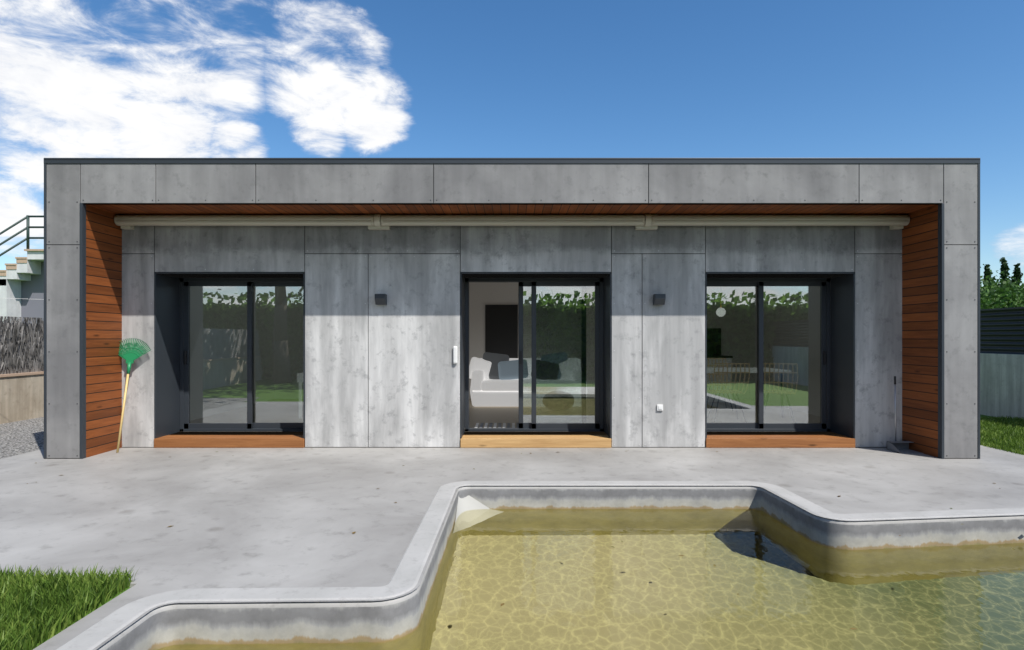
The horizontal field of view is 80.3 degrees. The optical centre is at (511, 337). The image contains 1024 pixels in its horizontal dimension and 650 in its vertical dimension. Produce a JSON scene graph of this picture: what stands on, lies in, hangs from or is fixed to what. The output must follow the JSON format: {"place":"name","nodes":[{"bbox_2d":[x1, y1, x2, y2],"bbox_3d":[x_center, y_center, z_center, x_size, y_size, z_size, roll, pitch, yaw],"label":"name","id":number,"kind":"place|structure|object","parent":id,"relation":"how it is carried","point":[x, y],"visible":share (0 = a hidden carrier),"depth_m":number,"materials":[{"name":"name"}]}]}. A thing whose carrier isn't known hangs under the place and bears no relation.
{"place":"outdoors","nodes":[
{"label":"outdoors","id":0,"kind":"place"},
{"bbox_2d":[0,249,43,322],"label":"neighbour house","id":1,"kind":"structure","parent":0,"point":[22,279],"depth_m":17.20,"materials":[{"name":"white paint"}]},
{"bbox_2d":[0,215,43,255],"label":"neighbour railing","id":2,"kind":"object","parent":1,"relation":"attached to","point":[27,229],"visible":0.51,"depth_m":16.91,"materials":[{"name":"grey metal"}]},
{"bbox_2d":[0,563,136,649],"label":"grass","id":3,"kind":"structure","parent":0,"point":[39,607],"depth_m":3.08,"materials":[{"name":"green plant"}]},
{"bbox_2d":[0,445,1023,649],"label":"terrace slab","id":4,"kind":"structure","parent":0,"point":[268,517],"depth_m":5.33,"materials":[{"name":"grey concrete"}]},
{"bbox_2d":[116,338,150,452],"bbox_3d":[-4.715,0.695,7.510,0.376,1.375,0.383,0,0,-43],"label":"leaf rake","id":5,"kind":"object","parent":4,"relation":"on","point":[130,356],"visible":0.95,"depth_m":7.51,"materials":[{"name":"green plastic"}]},
{"bbox_2d":[154,432,304,447],"bbox_3d":[-3.532,1.321,7.855,1.872,0.113,0.570,0,0,0],"label":"deck step","id":6,"kind":"object","parent":4,"relation":"on","point":[233,441],"visible":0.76,"depth_m":7.57,"materials":[{"name":"brown wood"}]},
{"bbox_2d":[86,205,937,457],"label":"wood returns","id":7,"kind":"object","parent":4,"relation":"on","point":[919,326],"visible":0.79,"depth_m":7.25,"materials":[{"name":"brown wood"}]},
{"bbox_2d":[44,158,979,458],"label":"frame trims","id":8,"kind":"object","parent":4,"relation":"on","point":[510,160],"visible":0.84,"depth_m":6.88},
{"bbox_2d":[48,200,974,455],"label":"rivets","id":9,"kind":"object","parent":8,"relation":"attached to","point":[511,269],"visible":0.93,"depth_m":7.59,"materials":[{"name":"grey metal"}]},
{"bbox_2d":[460,432,610,447],"bbox_3d":[0.298,1.321,7.855,1.883,0.113,0.570,0,0,0],"label":"deck step","id":10,"kind":"object","parent":4,"relation":"on","point":[535,441],"visible":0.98,"depth_m":7.57,"materials":[{"name":"brown wood"}]},
{"bbox_2d":[56,481,1023,649],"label":"pool lip","id":11,"kind":"object","parent":4,"relation":"on","point":[404,576],"visible":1,"depth_m":3.49,"materials":[{"name":"grey concrete"}]},
{"bbox_2d":[705,432,854,447],"bbox_3d":[3.353,1.321,7.855,1.860,0.113,0.570,0,0,0],"label":"deck step","id":12,"kind":"object","parent":4,"relation":"on","point":[777,441],"visible":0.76,"depth_m":7.57,"materials":[{"name":"brown wood"}]},
{"bbox_2d":[887,376,922,453],"bbox_3d":[4.760,0.930,7.346,0.300,0.900,0.293,0,0,0],"label":"dustpan","id":13,"kind":"object","parent":4,"relation":"on","point":[901,447],"visible":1,"depth_m":7.45,"materials":[{"name":"grey"}]},
{"bbox_2d":[0,0,1023,286],"label":"sky","id":14,"kind":"structure","parent":0,"point":[79,78],"materials":[{"name":"blue"}]},
{"bbox_2d":[37,414,991,646],"bbox_3d":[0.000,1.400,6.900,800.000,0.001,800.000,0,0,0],"label":"ground","id":15,"kind":"structure","parent":0,"point":[130,587],"depth_m":3.25,"materials":[{"name":"green plant"}]},
{"bbox_2d":[0,371,43,423],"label":"boundary wall","id":16,"kind":"structure","parent":15,"relation":"on","point":[21,396],"depth_m":10.15,"materials":[{"name":"beige paint"}]},
{"bbox_2d":[0,316,43,373],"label":"brushwood screen","id":17,"kind":"object","parent":16,"relation":"on","point":[21,347],"visible":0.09,"depth_m":10.21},
{"bbox_2d":[0,417,43,458],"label":"gravel bed","id":18,"kind":"object","parent":15,"relation":"on","point":[21,437],"visible":0.33,"depth_m":8.43,"materials":[{"name":"grey gravel"}]},
{"bbox_2d":[47,164,976,458],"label":"house","id":19,"kind":"structure","parent":15,"relation":"on","point":[555,274],"depth_m":6.95,"materials":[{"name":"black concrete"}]},
{"bbox_2d":[154,272,304,437],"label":"door","id":20,"kind":"structure","parent":19,"relation":"attached to","point":[171,354],"depth_m":8.09,"materials":[{"name":"grey"}]},
{"bbox_2d":[170,282,838,434],"bbox_3d":[0.000,0.022,10.230,10.000,2.585,4.740,0,0,0],"label":"interior shell","id":21,"kind":"object","parent":19,"relation":"attached to","point":[218,354],"visible":0.3,"depth_m":11.33,"materials":[{"name":"beige"}]},
{"bbox_2d":[297,373,302,417],"bbox_3d":[-2.900,0.915,9.800,0.900,0.700,0.700,0,0,0],"label":"white table","id":22,"kind":"object","parent":21,"relation":"on","point":[300,378],"visible":0.28,"depth_m":9.47,"materials":[{"name":"white"}]},
{"bbox_2d":[475,423,518,427],"bbox_3d":[-0.013,1.259,8.615,1.015,0.012,0.550,0,0,0],"label":"floor vent","id":23,"kind":"object","parent":21,"relation":"on","point":[495,425],"visible":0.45,"depth_m":8.62,"materials":[{"name":"white plastic"}]},
{"bbox_2d":[470,358,587,406],"bbox_3d":[0.293,0.825,11.325,2.125,0.840,0.990,0,0,0],"label":"sofa","id":24,"kind":"object","parent":21,"relation":"on","point":[494,393],"visible":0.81,"depth_m":10.85,"materials":[{"name":"white fabric"}]},
{"bbox_2d":[469,357,491,379],"bbox_3d":[-0.600,0.605,11.350,0.420,0.420,0.140,14,-17,0],"label":"cushion","id":25,"kind":"object","parent":24,"relation":"on","point":[476,363],"visible":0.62,"depth_m":11.30,"materials":[{"name":"white fabric"}]},
{"bbox_2d":[483,352,508,378],"bbox_3d":[-0.320,0.545,11.400,0.500,0.500,0.140,7,-17,0],"label":"cushion","id":26,"kind":"object","parent":24,"relation":"on","point":[494,359],"visible":0.62,"depth_m":11.36,"materials":[{"name":"grey fabric"}]},
{"bbox_2d":[498,359,527,379],"bbox_3d":[0.020,0.605,11.300,0.550,0.360,0.140,-6,-20,0],"label":"cushion","id":27,"kind":"object","parent":24,"relation":"on","point":[507,370],"visible":0.95,"depth_m":11.23,"materials":[{"name":"blue fabric"}]},
{"bbox_2d":[531,360,558,379],"bbox_3d":[0.620,0.625,11.300,0.500,0.360,0.140,11,-20,0],"label":"cushion","id":28,"kind":"object","parent":24,"relation":"on","point":[545,370],"visible":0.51,"depth_m":11.23,"materials":[{"name":"grey fabric"}]},
{"bbox_2d":[541,352,567,378],"bbox_3d":[0.820,0.545,11.400,0.500,0.500,0.140,-9,-17,0],"label":"cushion","id":29,"kind":"object","parent":24,"relation":"on","point":[559,358],"visible":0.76,"depth_m":11.38,"materials":[{"name":"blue fabric"}]},
{"bbox_2d":[559,358,580,379],"bbox_3d":[1.080,0.625,11.350,0.420,0.420,0.140,-17,-17,0],"label":"cushion","id":30,"kind":"object","parent":24,"relation":"on","point":[568,367],"visible":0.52,"depth_m":11.29,"materials":[{"name":"white fabric"}]},
{"bbox_2d":[542,391,574,410],"bbox_3d":[0.800,1.095,10.450,0.560,0.347,0.560,0,0,0],"label":"pouf","id":31,"kind":"object","parent":21,"relation":"on","point":[558,400],"visible":1,"depth_m":10.25,"materials":[{"name":"beige fabric"}]},
{"bbox_2d":[707,358,733,410],"bbox_3d":[3.605,0.822,10.750,0.521,0.891,0.576,0,0,6],"label":"wicker chair","id":32,"kind":"object","parent":21,"relation":"on","point":[716,374],"visible":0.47,"depth_m":10.90,"materials":[{"name":"beige"}]},
{"bbox_2d":[716,296,725,316],"bbox_3d":[3.820,-0.797,11.100,0.170,0.845,0.170,0,0,0],"label":"pendant","id":33,"kind":"object","parent":21,"relation":"hanging from","point":[720,311],"visible":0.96,"depth_m":11.05,"materials":[{"name":"white glass"}]},
{"bbox_2d":[707,363,749,422],"bbox_3d":[3.245,0.822,9.150,0.521,0.891,0.576,0,0,6],"label":"wicker chair","id":34,"kind":"object","parent":21,"relation":"on","point":[730,382],"visible":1,"depth_m":8.95,"materials":[{"name":"beige wicker"}]},
{"bbox_2d":[707,287,756,401],"bbox_3d":[3.540,0.022,12.180,2.720,2.485,0.640,0,0,0],"label":"kitchen","id":35,"kind":"object","parent":21,"relation":"on","point":[737,294],"visible":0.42,"depth_m":12.15,"materials":[{"name":"white"}]},
{"bbox_2d":[707,368,790,417],"bbox_3d":[3.175,0.890,9.900,2.350,0.750,0.900,0,0,0],"label":"dining table","id":36,"kind":"object","parent":21,"relation":"on","point":[711,370],"visible":0.13,"depth_m":9.53,"materials":[{"name":"white"}]},
{"bbox_2d":[764,363,797,422],"bbox_3d":[3.983,0.822,9.103,0.521,0.891,0.576,0,0,20],"label":"wicker chair","id":37,"kind":"object","parent":21,"relation":"on","point":[782,391],"visible":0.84,"depth_m":8.90,"materials":[{"name":"beige wicker"}]},
{"bbox_2d":[47,164,976,457],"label":"frame panels","id":38,"kind":"object","parent":19,"relation":"attached to","point":[69,186],"visible":1,"depth_m":6.89,"materials":[{"name":"grey concrete"}]},
{"bbox_2d":[86,204,937,214],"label":"wooden soffit","id":39,"kind":"structure","parent":19,"relation":"attached to","point":[510,209],"depth_m":7.22,"materials":[{"name":"brown wood"}]},
{"bbox_2d":[122,226,901,446],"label":"wall panels","id":40,"kind":"object","parent":19,"relation":"attached to","point":[404,373],"visible":0.81,"depth_m":7.59,"materials":[{"name":"grey concrete"}]},
{"bbox_2d":[375,294,386,304],"bbox_3d":[-1.627,-0.470,7.532,0.130,0.130,0.115,0,0,0],"label":"wall lamp","id":41,"kind":"object","parent":40,"relation":"attached to","point":[380,299],"visible":1,"depth_m":7.49,"materials":[{"name":"grey metal"}]},
{"bbox_2d":[453,346,456,363],"bbox_3d":[-0.708,0.220,7.572,0.055,0.220,0.034,0,0,0],"label":"door intercom","id":42,"kind":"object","parent":40,"relation":"attached to","point":[454,354],"depth_m":7.56,"materials":[{"name":"white plastic"}]},
{"bbox_2d":[653,294,665,304],"bbox_3d":[1.827,-0.470,7.532,0.130,0.130,0.115,0,0,0],"label":"wall lamp","id":43,"kind":"object","parent":40,"relation":"attached to","point":[658,299],"visible":1,"depth_m":7.49,"materials":[{"name":"grey metal"}]},
{"bbox_2d":[657,405,662,410],"bbox_3d":[1.847,0.877,7.577,0.075,0.075,0.025,0,0,0],"label":"socket","id":44,"kind":"object","parent":40,"relation":"attached to","point":[659,407],"visible":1,"depth_m":7.57,"materials":[{"name":"white plastic"}]},
{"bbox_2d":[114,214,909,229],"bbox_3d":[0.000,-1.430,7.498,9.766,0.178,0.181,0,0,0],"label":"awning cassette","id":45,"kind":"object","parent":19,"relation":"attached to","point":[638,222],"visible":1,"depth_m":7.42,"materials":[{"name":"beige metal"}]},
{"bbox_2d":[460,272,611,437],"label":"door","id":46,"kind":"structure","parent":19,"relation":"attached to","point":[603,354],"depth_m":8.14,"materials":[{"name":"grey"}]},
{"bbox_2d":[705,272,854,437],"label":"door","id":47,"kind":"structure","parent":19,"relation":"attached to","point":[837,375],"depth_m":8.09,"materials":[{"name":"grey"}]},
{"bbox_2d":[982,264,993,290],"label":"cypress","id":48,"kind":"object","parent":15,"relation":"on","point":[986,272],"visible":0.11,"depth_m":84.73,"materials":[{"name":"green plant"}]},
{"bbox_2d":[980,353,1023,417],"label":"boundary wall","id":49,"kind":"structure","parent":15,"relation":"on","point":[1002,385],"depth_m":10.52,"materials":[{"name":"grey paint"}]},
{"bbox_2d":[980,307,1023,354],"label":"corrugated fence","id":50,"kind":"object","parent":49,"relation":"on","point":[1001,330],"depth_m":10.59,"materials":[{"name":"grey metal"}]},
{"bbox_2d":[980,267,1023,306],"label":"orchard tree","id":51,"kind":"object","parent":15,"relation":"on","point":[993,278],"visible":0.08,"depth_m":48.26,"materials":[{"name":"green plant"}]},
{"bbox_2d":[980,275,1023,308],"bbox_3d":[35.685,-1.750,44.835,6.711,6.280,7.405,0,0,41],"label":"hedge","id":52,"kind":"object","parent":15,"relation":"on","point":[1014,299],"visible":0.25,"depth_m":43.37,"materials":[{"name":"green plant"}]},
{"bbox_2d":[995,257,1013,290],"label":"cypress","id":53,"kind":"object","parent":15,"relation":"on","point":[1005,268],"visible":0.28,"depth_m":86.67,"materials":[{"name":"green plant"}]},
{"bbox_2d":[1011,263,1022,288],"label":"cypress","id":54,"kind":"object","parent":15,"relation":"on","point":[1017,273],"visible":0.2,"depth_m":86.72,"materials":[{"name":"green plant"}]},
{"bbox_2d":[27,450,1015,628],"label":"scattered leaves","id":55,"kind":"object","parent":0,"point":[622,541],"visible":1,"depth_m":4.41,"materials":[{"name":"brown plant"}]},
{"bbox_2d":[106,489,1023,649],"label":"pool walls","id":56,"kind":"structure","parent":0,"point":[157,631],"depth_m":4.57,"materials":[{"name":"grey concrete"}]},
{"bbox_2d":[455,495,489,521],"bbox_3d":[-0.279,1.645,5.329,0.420,0.470,0.620,0,0,0],"label":"pool corner cove","id":57,"kind":"object","parent":56,"relation":"attached to","point":[468,502],"visible":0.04,"depth_m":5.62,"materials":[{"name":"white concrete"}]},
{"bbox_2d":[87,484,1023,649],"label":"pool coping","id":58,"kind":"object","parent":56,"relation":"on","point":[116,638],"visible":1,"depth_m":3.89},
{"bbox_2d":[158,509,1023,649],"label":"pool water","id":59,"kind":"structure","parent":56,"relation":"in","point":[561,579],"depth_m":3.82,"materials":[{"name":"liquid"}]},
{"bbox_2d":[980,415,1023,454],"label":"grass","id":60,"kind":"structure","parent":0,"point":[1004,433],"depth_m":8.52,"materials":[{"name":"green plant"}]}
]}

